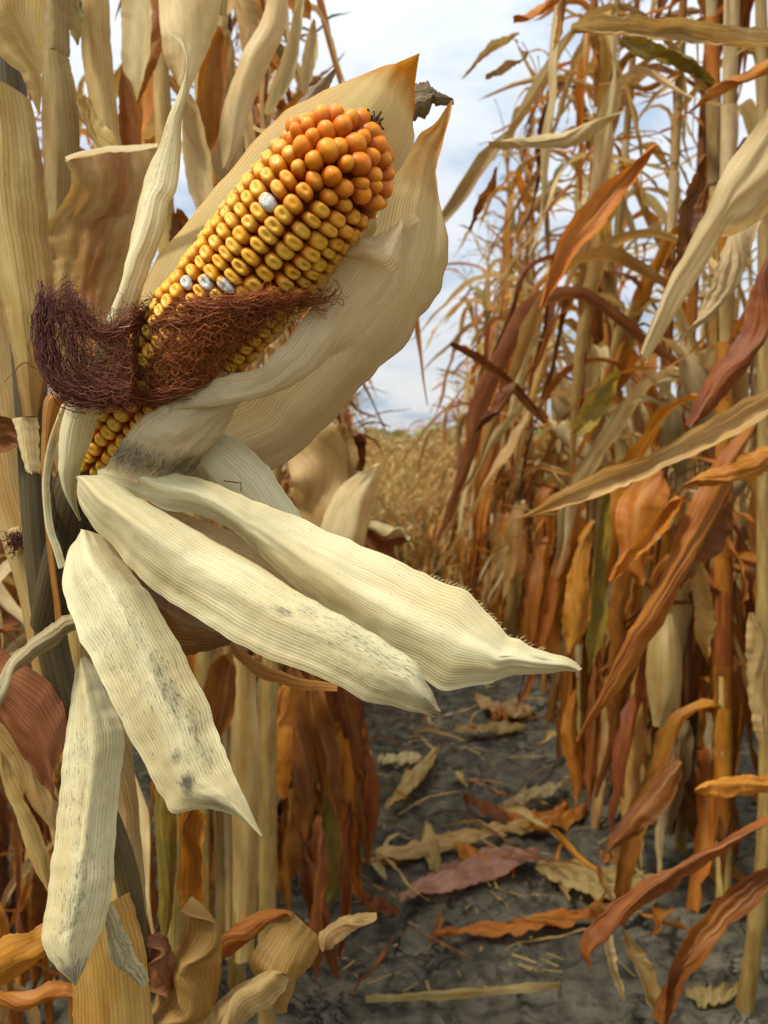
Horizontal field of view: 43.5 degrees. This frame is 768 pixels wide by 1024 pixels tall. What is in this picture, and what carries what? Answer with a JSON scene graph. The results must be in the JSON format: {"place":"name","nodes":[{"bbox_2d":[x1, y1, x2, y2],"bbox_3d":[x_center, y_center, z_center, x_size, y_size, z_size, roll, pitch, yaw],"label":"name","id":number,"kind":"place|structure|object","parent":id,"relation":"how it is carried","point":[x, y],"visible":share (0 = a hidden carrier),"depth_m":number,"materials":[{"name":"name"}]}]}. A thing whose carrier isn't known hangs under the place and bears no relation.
{"place":"outdoors","nodes":[
{"label":"outdoors","id":0,"kind":"place"},
{"bbox_2d":[12,137,750,632],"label":"corn field","id":1,"kind":"structure","parent":0,"point":[398,487],"depth_m":8.11,"materials":[{"name":"beige plant"}]},
{"bbox_2d":[0,459,767,1023],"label":"soil ground","id":2,"kind":"structure","parent":0,"point":[584,993],"depth_m":1.68,"materials":[{"name":"soil"}]},
{"bbox_2d":[2,616,22,649],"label":"corn plant","id":3,"kind":"object","parent":2,"relation":"on","point":[10,621],"visible":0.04,"depth_m":1.39,"materials":[{"name":"orange plant"}]},
{"bbox_2d":[0,575,30,907],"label":"corn plant","id":4,"kind":"object","parent":2,"relation":"on","point":[5,830],"visible":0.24,"depth_m":1.73,"materials":[{"name":"orange plant"}]},
{"bbox_2d":[0,117,54,774],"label":"corn plant","id":5,"kind":"object","parent":2,"relation":"on","point":[8,640],"visible":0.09,"depth_m":2.37,"materials":[{"name":"orange plant"}]},
{"bbox_2d":[0,482,64,1023],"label":"corn plant","id":6,"kind":"object","parent":2,"relation":"on","point":[32,1015],"visible":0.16,"depth_m":1.06,"materials":[{"name":"orange plant"}]},
{"bbox_2d":[0,86,85,1023],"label":"corn plant","id":7,"kind":"object","parent":2,"relation":"on","point":[5,569],"visible":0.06,"depth_m":0.93,"materials":[{"name":"orange plant"}]},
{"bbox_2d":[0,332,106,980],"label":"corn plant","id":8,"kind":"object","parent":2,"relation":"on","point":[13,646],"visible":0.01,"depth_m":1.48,"materials":[{"name":"orange plant"}]},
{"bbox_2d":[34,70,115,686],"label":"corn plant","id":9,"kind":"object","parent":2,"relation":"on","point":[80,91],"visible":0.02,"depth_m":3.09,"materials":[{"name":"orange plant"}]},
{"bbox_2d":[0,110,153,1023],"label":"corn plant","id":10,"kind":"object","parent":2,"relation":"on","point":[9,604],"visible":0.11,"depth_m":1.22,"materials":[{"name":"orange plant"}]},
{"bbox_2d":[41,0,157,670],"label":"corn plant","id":11,"kind":"object","parent":2,"relation":"on","point":[92,197],"visible":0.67,"depth_m":0.63,"materials":[{"name":"beige plant"}]},
{"bbox_2d":[80,0,162,901],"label":"corn plant","id":12,"kind":"object","parent":2,"relation":"on","point":[141,47],"visible":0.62,"depth_m":0.85,"materials":[{"name":"beige plant"}]},
{"bbox_2d":[13,524,259,991],"bbox_3d":[-0.372,0.389,1.395,0.351,0.770,0.656,-1,5,-14],"label":"corn plant","id":13,"kind":"object","parent":2,"relation":"on","point":[229,689],"visible":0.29,"depth_m":1.28,"materials":[{"name":"beige plant"}]},
{"bbox_2d":[90,31,300,655],"bbox_3d":[-0.284,-0.346,1.692,0.578,2.176,0.293,-4,6,-42],"label":"corn plant","id":14,"kind":"object","parent":2,"relation":"on","point":[281,104],"visible":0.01,"depth_m":1.75,"materials":[{"name":"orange plant"}]},
{"bbox_2d":[114,0,299,334],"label":"corn plant","id":15,"kind":"object","parent":2,"relation":"on","point":[288,95],"visible":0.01,"depth_m":2.12,"materials":[{"name":"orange plant"}]},
{"bbox_2d":[141,0,287,512],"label":"corn plant","id":16,"kind":"object","parent":2,"relation":"on","point":[215,117],"visible":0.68,"depth_m":0.99,"materials":[{"name":"beige plant"}]},
{"bbox_2d":[130,0,344,915],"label":"corn plant","id":17,"kind":"object","parent":2,"relation":"on","point":[225,13],"visible":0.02,"depth_m":1.46,"materials":[{"name":"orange plant"}]},
{"bbox_2d":[194,0,317,911],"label":"corn plant","id":18,"kind":"object","parent":2,"relation":"on","point":[248,23],"visible":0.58,"depth_m":1.25,"materials":[{"name":"beige plant"}]},
{"bbox_2d":[92,0,427,885],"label":"corn plant","id":19,"kind":"object","parent":2,"relation":"on","point":[290,104],"visible":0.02,"depth_m":1.58,"materials":[{"name":"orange plant"}]},
{"bbox_2d":[147,788,376,1023],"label":"corn plant","id":20,"kind":"object","parent":2,"relation":"on","point":[189,946],"visible":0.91,"depth_m":0.57,"materials":[{"name":"beige plant"}]},
{"bbox_2d":[231,18,305,508],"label":"corn plant","id":21,"kind":"object","parent":2,"relation":"on","point":[256,112],"visible":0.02,"depth_m":2.74,"materials":[{"name":"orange plant"}]},
{"bbox_2d":[232,33,305,710],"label":"corn plant","id":22,"kind":"object","parent":2,"relation":"on","point":[267,352],"visible":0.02,"depth_m":2.29,"materials":[{"name":"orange plant"}]},
{"bbox_2d":[219,526,320,918],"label":"corn plant","id":23,"kind":"object","parent":2,"relation":"on","point":[317,808],"visible":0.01,"depth_m":1.65,"materials":[{"name":"orange plant"}]},
{"bbox_2d":[227,0,349,661],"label":"corn plant","id":24,"kind":"object","parent":2,"relation":"on","point":[257,134],"visible":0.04,"depth_m":1.91,"materials":[{"name":"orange plant"}]},
{"bbox_2d":[257,334,322,836],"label":"corn plant","id":25,"kind":"object","parent":2,"relation":"on","point":[283,667],"visible":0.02,"depth_m":1.86,"materials":[{"name":"orange plant"}]},
{"bbox_2d":[236,52,344,495],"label":"corn plant","id":26,"kind":"object","parent":2,"relation":"on","point":[315,79],"visible":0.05,"depth_m":2.43,"materials":[{"name":"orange plant"}]},
{"bbox_2d":[0,0,581,1023],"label":"corn plant","id":27,"kind":"object","parent":2,"relation":"on","point":[166,404],"visible":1,"depth_m":0.40,"materials":[{"name":"beige plant"}]},
{"bbox_2d":[234,33,359,415],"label":"corn plant","id":28,"kind":"object","parent":2,"relation":"on","point":[259,121],"visible":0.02,"depth_m":2.56,"materials":[{"name":"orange plant"}]},
{"bbox_2d":[257,656,379,983],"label":"corn plant","id":29,"kind":"object","parent":2,"relation":"on","point":[335,763],"visible":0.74,"depth_m":1.50,"materials":[{"name":"orange plant"}]},
{"bbox_2d":[286,84,374,678],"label":"corn plant","id":30,"kind":"object","parent":2,"relation":"on","point":[347,417],"depth_m":3.08,"materials":[{"name":"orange plant"}]},
{"bbox_2d":[258,422,410,1023],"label":"corn plant","id":31,"kind":"object","parent":2,"relation":"on","point":[334,494],"visible":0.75,"depth_m":1.11,"materials":[{"name":"beige plant"}]},
{"bbox_2d":[286,396,414,676],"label":"corn plant","id":32,"kind":"object","parent":2,"relation":"on","point":[395,519],"visible":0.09,"depth_m":2.87,"materials":[{"name":"orange plant"}]},
{"bbox_2d":[319,413,391,677],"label":"corn plant","id":33,"kind":"object","parent":2,"relation":"on","point":[368,436],"visible":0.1,"depth_m":3.06,"materials":[{"name":"orange plant"}]},
{"bbox_2d":[370,858,385,879],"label":"fallen leaf","id":34,"kind":"object","parent":2,"relation":"on","point":[378,866],"visible":0.85,"depth_m":1.84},
{"bbox_2d":[348,929,408,1002],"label":"fallen leaf","id":35,"kind":"object","parent":2,"relation":"on","point":[380,957],"visible":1,"depth_m":1.50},
{"bbox_2d":[361,889,399,918],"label":"fallen leaf","id":36,"kind":"object","parent":2,"relation":"on","point":[372,903],"visible":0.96,"depth_m":1.67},
{"bbox_2d":[362,849,429,900],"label":"fallen leaf","id":37,"kind":"object","parent":2,"relation":"on","point":[392,863],"visible":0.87,"depth_m":1.79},
{"bbox_2d":[377,751,421,765],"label":"fallen leaf","id":38,"kind":"object","parent":2,"relation":"on","point":[401,758],"visible":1,"depth_m":2.43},
{"bbox_2d":[53,682,755,991],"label":"straw litter","id":39,"kind":"object","parent":2,"relation":"on","point":[480,950],"visible":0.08,"depth_m":1.60,"materials":[{"name":"beige plant"}]},
{"bbox_2d":[384,743,440,809],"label":"fallen leaf","id":40,"kind":"object","parent":2,"relation":"on","point":[413,777],"visible":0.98,"depth_m":2.29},
{"bbox_2d":[421,821,441,873],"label":"fallen leaf","id":41,"kind":"object","parent":2,"relation":"on","point":[432,856],"visible":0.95,"depth_m":1.89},
{"bbox_2d":[423,910,443,945],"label":"fallen leaf","id":42,"kind":"object","parent":2,"relation":"on","point":[438,926],"visible":1,"depth_m":1.60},
{"bbox_2d":[411,725,465,740],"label":"fallen leaf","id":43,"kind":"object","parent":2,"relation":"on","point":[432,728],"visible":1,"depth_m":2.66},
{"bbox_2d":[418,398,468,586],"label":"corn plant","id":44,"kind":"object","parent":2,"relation":"on","point":[452,470],"visible":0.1,"depth_m":6.60,"materials":[{"name":"beige plant"}]},
{"bbox_2d":[417,367,470,591],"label":"corn plant","id":45,"kind":"object","parent":2,"relation":"on","point":[459,550],"visible":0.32,"depth_m":6.04,"materials":[{"name":"brown plant"}]},
{"bbox_2d":[417,415,470,587],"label":"corn plant","id":46,"kind":"object","parent":2,"relation":"on","point":[446,534],"visible":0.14,"depth_m":6.35,"materials":[{"name":"beige plant"}]},
{"bbox_2d":[420,408,470,585],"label":"corn plant","id":47,"kind":"object","parent":2,"relation":"on","point":[439,524],"visible":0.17,"depth_m":6.41,"materials":[{"name":"orange plant"}]},
{"bbox_2d":[436,411,467,584],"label":"corn plant","id":48,"kind":"object","parent":2,"relation":"on","point":[454,560],"visible":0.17,"depth_m":7.07,"materials":[{"name":"brown plant"}]},
{"bbox_2d":[433,379,479,601],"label":"corn plant","id":49,"kind":"object","parent":2,"relation":"on","point":[466,513],"visible":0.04,"depth_m":5.62,"materials":[{"name":"orange plant"}]},
{"bbox_2d":[416,354,500,594],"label":"corn plant","id":50,"kind":"object","parent":2,"relation":"on","point":[448,449],"visible":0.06,"depth_m":5.08,"materials":[{"name":"beige plant"}]},
{"bbox_2d":[366,981,559,1002],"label":"stalk","id":51,"kind":"object","parent":2,"relation":"on","point":[466,993],"visible":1,"depth_m":1.41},
{"bbox_2d":[375,815,552,859],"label":"fallen leaf","id":52,"kind":"object","parent":2,"relation":"on","point":[414,849],"visible":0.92,"depth_m":1.94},
{"bbox_2d":[446,328,483,602],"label":"corn plant","id":53,"kind":"object","parent":2,"relation":"on","point":[455,527],"visible":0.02,"depth_m":5.79,"materials":[{"name":"brown plant"}]},
{"bbox_2d":[443,307,494,604],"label":"corn plant","id":54,"kind":"object","parent":2,"relation":"on","point":[468,526],"visible":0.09,"depth_m":5.36,"materials":[{"name":"orange plant"}]},
{"bbox_2d":[399,846,539,900],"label":"fallen leaf","id":55,"kind":"object","parent":2,"relation":"on","point":[457,874],"visible":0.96,"depth_m":1.80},
{"bbox_2d":[430,334,508,603],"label":"corn plant","id":56,"kind":"object","parent":2,"relation":"on","point":[443,480],"visible":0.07,"depth_m":5.28,"materials":[{"name":"orange plant"}]},
{"bbox_2d":[437,295,506,615],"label":"corn plant","id":57,"kind":"object","parent":2,"relation":"on","point":[488,547],"visible":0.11,"depth_m":4.71,"materials":[{"name":"orange plant"}]},
{"bbox_2d":[455,840,489,860],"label":"fallen leaf","id":58,"kind":"object","parent":2,"relation":"on","point":[465,851],"visible":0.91,"depth_m":1.88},
{"bbox_2d":[441,819,505,835],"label":"fallen leaf","id":59,"kind":"object","parent":2,"relation":"on","point":[467,821],"visible":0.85,"depth_m":1.98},
{"bbox_2d":[437,259,514,612],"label":"corn plant","id":60,"kind":"object","parent":2,"relation":"on","point":[471,310],"visible":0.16,"depth_m":4.71,"materials":[{"name":"orange plant"}]},
{"bbox_2d":[435,219,534,600],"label":"corn plant","id":61,"kind":"object","parent":2,"relation":"on","point":[479,291],"visible":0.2,"depth_m":4.52,"materials":[{"name":"orange plant"}]},
{"bbox_2d":[463,792,510,823],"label":"fallen leaf","id":62,"kind":"object","parent":2,"relation":"on","point":[485,807],"visible":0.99,"depth_m":2.10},
{"bbox_2d":[456,721,525,733],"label":"fallen leaf","id":63,"kind":"object","parent":2,"relation":"on","point":[501,727],"visible":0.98,"depth_m":2.68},
{"bbox_2d":[424,99,571,639],"bbox_3d":[0.467,-0.434,3.581,0.538,2.109,0.817,3,5,29],"label":"corn plant","id":64,"kind":"object","parent":2,"relation":"on","point":[511,184],"visible":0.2,"depth_m":3.51,"materials":[{"name":"orange plant"}]},
{"bbox_2d":[447,262,550,611],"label":"corn plant","id":65,"kind":"object","parent":2,"relation":"on","point":[490,573],"visible":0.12,"depth_m":4.33,"materials":[{"name":"orange plant"}]},
{"bbox_2d":[391,128,607,634],"bbox_3d":[0.513,-0.389,3.472,0.848,2.014,0.507,4,6,39],"label":"corn plant","id":66,"kind":"object","parent":2,"relation":"on","point":[500,557],"visible":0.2,"depth_m":3.46,"materials":[{"name":"orange plant"}]},
{"bbox_2d":[428,194,572,637],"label":"corn plant","id":67,"kind":"object","parent":2,"relation":"on","point":[451,516],"visible":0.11,"depth_m":3.66,"materials":[{"name":"orange plant"}]},
{"bbox_2d":[491,706,509,721],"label":"fallen leaf","id":68,"kind":"object","parent":2,"relation":"on","point":[496,714],"visible":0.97,"depth_m":2.80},
{"bbox_2d":[432,230,571,638],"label":"corn plant","id":69,"kind":"object","parent":2,"relation":"on","point":[461,422],"visible":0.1,"depth_m":4.18,"materials":[{"name":"orange plant"}]},
{"bbox_2d":[438,808,568,878],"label":"fallen leaf","id":70,"kind":"object","parent":2,"relation":"on","point":[512,843],"visible":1,"depth_m":1.84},
{"bbox_2d":[475,691,533,717],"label":"fallen leaf","id":71,"kind":"object","parent":2,"relation":"on","point":[482,700],"visible":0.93,"depth_m":2.88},
{"bbox_2d":[409,39,625,693],"bbox_3d":[0.513,-0.419,3.098,0.817,2.109,0.538,-3,5,-32],"label":"corn plant","id":72,"kind":"object","parent":2,"relation":"on","point":[536,578],"visible":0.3,"depth_m":3.05,"materials":[{"name":"orange plant"}]},
{"bbox_2d":[424,225,610,619],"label":"corn plant","id":73,"kind":"object","parent":2,"relation":"on","point":[444,349],"visible":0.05,"depth_m":4.17,"materials":[{"name":"orange plant"}]},
{"bbox_2d":[434,900,608,937],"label":"fallen leaf","id":74,"kind":"object","parent":2,"relation":"on","point":[516,927],"visible":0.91,"depth_m":1.60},
{"bbox_2d":[352,425,691,453],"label":"distant woods","id":75,"kind":"object","parent":2,"relation":"on","point":[535,430],"visible":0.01,"depth_m":81.24,"materials":[{"name":"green plant"}]},
{"bbox_2d":[495,803,558,839],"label":"fallen leaf","id":76,"kind":"object","parent":2,"relation":"on","point":[524,812],"visible":0.78,"depth_m":2.04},
{"bbox_2d":[492,242,564,621],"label":"corn plant","id":77,"kind":"object","parent":2,"relation":"on","point":[540,447],"visible":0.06,"depth_m":3.67,"materials":[{"name":"orange plant"}]},
{"bbox_2d":[454,149,611,645],"bbox_3d":[0.518,-0.305,3.276,0.746,1.867,0.588,-1,5,-6],"label":"corn plant","id":78,"kind":"object","parent":2,"relation":"on","point":[513,529],"visible":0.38,"depth_m":3.22,"materials":[{"name":"orange plant"}]},
{"bbox_2d":[503,779,569,805],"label":"fallen leaf","id":79,"kind":"object","parent":2,"relation":"on","point":[549,788],"visible":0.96,"depth_m":2.20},
{"bbox_2d":[502,928,586,954],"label":"fallen leaf","id":80,"kind":"object","parent":2,"relation":"on","point":[559,936],"visible":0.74,"depth_m":1.53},
{"bbox_2d":[508,801,587,831],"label":"fallen leaf","id":81,"kind":"object","parent":2,"relation":"on","point":[567,818],"visible":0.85,"depth_m":2.06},
{"bbox_2d":[506,916,592,922],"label":"fallen leaf","id":82,"kind":"object","parent":2,"relation":"on","point":[561,919],"visible":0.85,"depth_m":1.60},
{"bbox_2d":[506,821,596,868],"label":"fallen leaf","id":83,"kind":"object","parent":2,"relation":"on","point":[568,845],"visible":0.91,"depth_m":1.88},
{"bbox_2d":[431,0,708,759],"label":"corn plant","id":84,"kind":"object","parent":2,"relation":"on","point":[547,612],"visible":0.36,"depth_m":2.37,"materials":[{"name":"orange plant"}]},
{"bbox_2d":[467,19,709,722],"bbox_3d":[0.620,-0.351,2.788,0.859,2.007,0.436,-2,5,-21],"label":"corn plant","id":85,"kind":"object","parent":2,"relation":"on","point":[501,429],"visible":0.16,"depth_m":2.65,"materials":[{"name":"orange plant"}]},
{"bbox_2d":[535,858,653,899],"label":"fallen leaf","id":86,"kind":"object","parent":2,"relation":"on","point":[576,874],"visible":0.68,"depth_m":1.78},
{"bbox_2d":[437,0,756,913],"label":"corn plant","id":87,"kind":"object","parent":2,"relation":"on","point":[693,368],"visible":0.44,"depth_m":1.68,"materials":[{"name":"orange plant"}]},
{"bbox_2d":[449,0,767,1013],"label":"corn plant","id":88,"kind":"object","parent":2,"relation":"on","point":[645,514],"visible":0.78,"depth_m":1.30,"materials":[{"name":"orange plant"}]},
{"bbox_2d":[506,0,710,620],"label":"corn plant","id":89,"kind":"object","parent":2,"relation":"on","point":[558,445],"visible":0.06,"depth_m":2.78,"materials":[{"name":"orange plant"}]},
{"bbox_2d":[487,0,742,780],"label":"corn plant","id":90,"kind":"object","parent":2,"relation":"on","point":[618,335],"visible":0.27,"depth_m":2.16,"materials":[{"name":"orange plant"}]},
{"bbox_2d":[474,0,755,831],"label":"corn plant","id":91,"kind":"object","parent":2,"relation":"on","point":[679,118],"visible":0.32,"depth_m":2.04,"materials":[{"name":"orange plant"}]},
{"bbox_2d":[524,0,722,706],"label":"corn plant","id":92,"kind":"object","parent":2,"relation":"on","point":[659,210],"visible":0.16,"depth_m":2.73,"materials":[{"name":"orange plant"}]},
{"bbox_2d":[491,40,756,733],"bbox_3d":[0.533,-0.269,2.530,0.496,1.887,0.875,-4,6,-39],"label":"corn plant","id":93,"kind":"object","parent":2,"relation":"on","point":[640,416],"visible":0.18,"depth_m":2.62,"materials":[{"name":"orange plant"}]},
{"bbox_2d":[511,14,767,1023],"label":"corn plant","id":94,"kind":"object","parent":2,"relation":"on","point":[737,208],"visible":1,"depth_m":0.92,"materials":[{"name":"orange plant"}]},
{"bbox_2d":[524,0,757,926],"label":"corn plant","id":95,"kind":"object","parent":2,"relation":"on","point":[621,721],"visible":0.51,"depth_m":1.63,"materials":[{"name":"orange plant"}]},
{"bbox_2d":[550,0,757,844],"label":"corn plant","id":96,"kind":"object","parent":2,"relation":"on","point":[674,430],"visible":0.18,"depth_m":1.94,"materials":[{"name":"orange plant"}]},
{"bbox_2d":[556,0,756,880],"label":"corn plant","id":97,"kind":"object","parent":2,"relation":"on","point":[747,109],"visible":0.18,"depth_m":1.89,"materials":[{"name":"orange plant"}]},
{"bbox_2d":[646,907,675,934],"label":"fallen leaf","id":98,"kind":"object","parent":2,"relation":"on","point":[659,914],"visible":1,"depth_m":1.57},
{"bbox_2d":[637,912,688,930],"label":"fallen leaf","id":99,"kind":"object","parent":2,"relation":"on","point":[676,924],"visible":0.72,"depth_m":1.56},
{"bbox_2d":[644,276,708,488],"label":"corn plant","id":100,"kind":"object","parent":2,"relation":"on","point":[678,391],"visible":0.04,"depth_m":4.34,"materials":[{"name":"plant"}]},
{"bbox_2d":[622,215,736,503],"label":"corn plant","id":101,"kind":"object","parent":2,"relation":"on","point":[702,332],"visible":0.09,"depth_m":3.88,"materials":[{"name":"orange plant"}]},
{"bbox_2d":[669,277,747,576],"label":"corn plant","id":102,"kind":"object","parent":2,"relation":"on","point":[735,517],"visible":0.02,"depth_m":3.68,"materials":[{"name":"beige plant"}]},
{"bbox_2d":[686,981,738,1008],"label":"fallen leaf","id":103,"kind":"object","parent":2,"relation":"on","point":[703,996],"visible":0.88,"depth_m":1.40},
{"bbox_2d":[668,248,756,604],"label":"corn plant","id":104,"kind":"object","parent":2,"relation":"on","point":[704,345],"visible":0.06,"depth_m":3.32,"materials":[{"name":"orange plant"}]},
{"bbox_2d":[671,238,756,596],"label":"corn plant","id":105,"kind":"object","parent":2,"relation":"on","point":[743,508],"visible":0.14,"depth_m":3.46,"materials":[{"name":"beige plant"}]},
{"bbox_2d":[675,254,755,609],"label":"corn plant","id":106,"kind":"object","parent":2,"relation":"on","point":[739,486],"visible":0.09,"depth_m":3.34,"materials":[{"name":"orange plant"}]},
{"bbox_2d":[690,14,767,503],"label":"corn plant","id":107,"kind":"object","parent":2,"relation":"on","point":[754,376],"visible":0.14,"depth_m":1.80,"materials":[{"name":"orange plant"}]},
{"bbox_2d":[27,0,767,439],"label":"sky","id":108,"kind":"structure","parent":0,"point":[448,36],"materials":[{"name":"white"}]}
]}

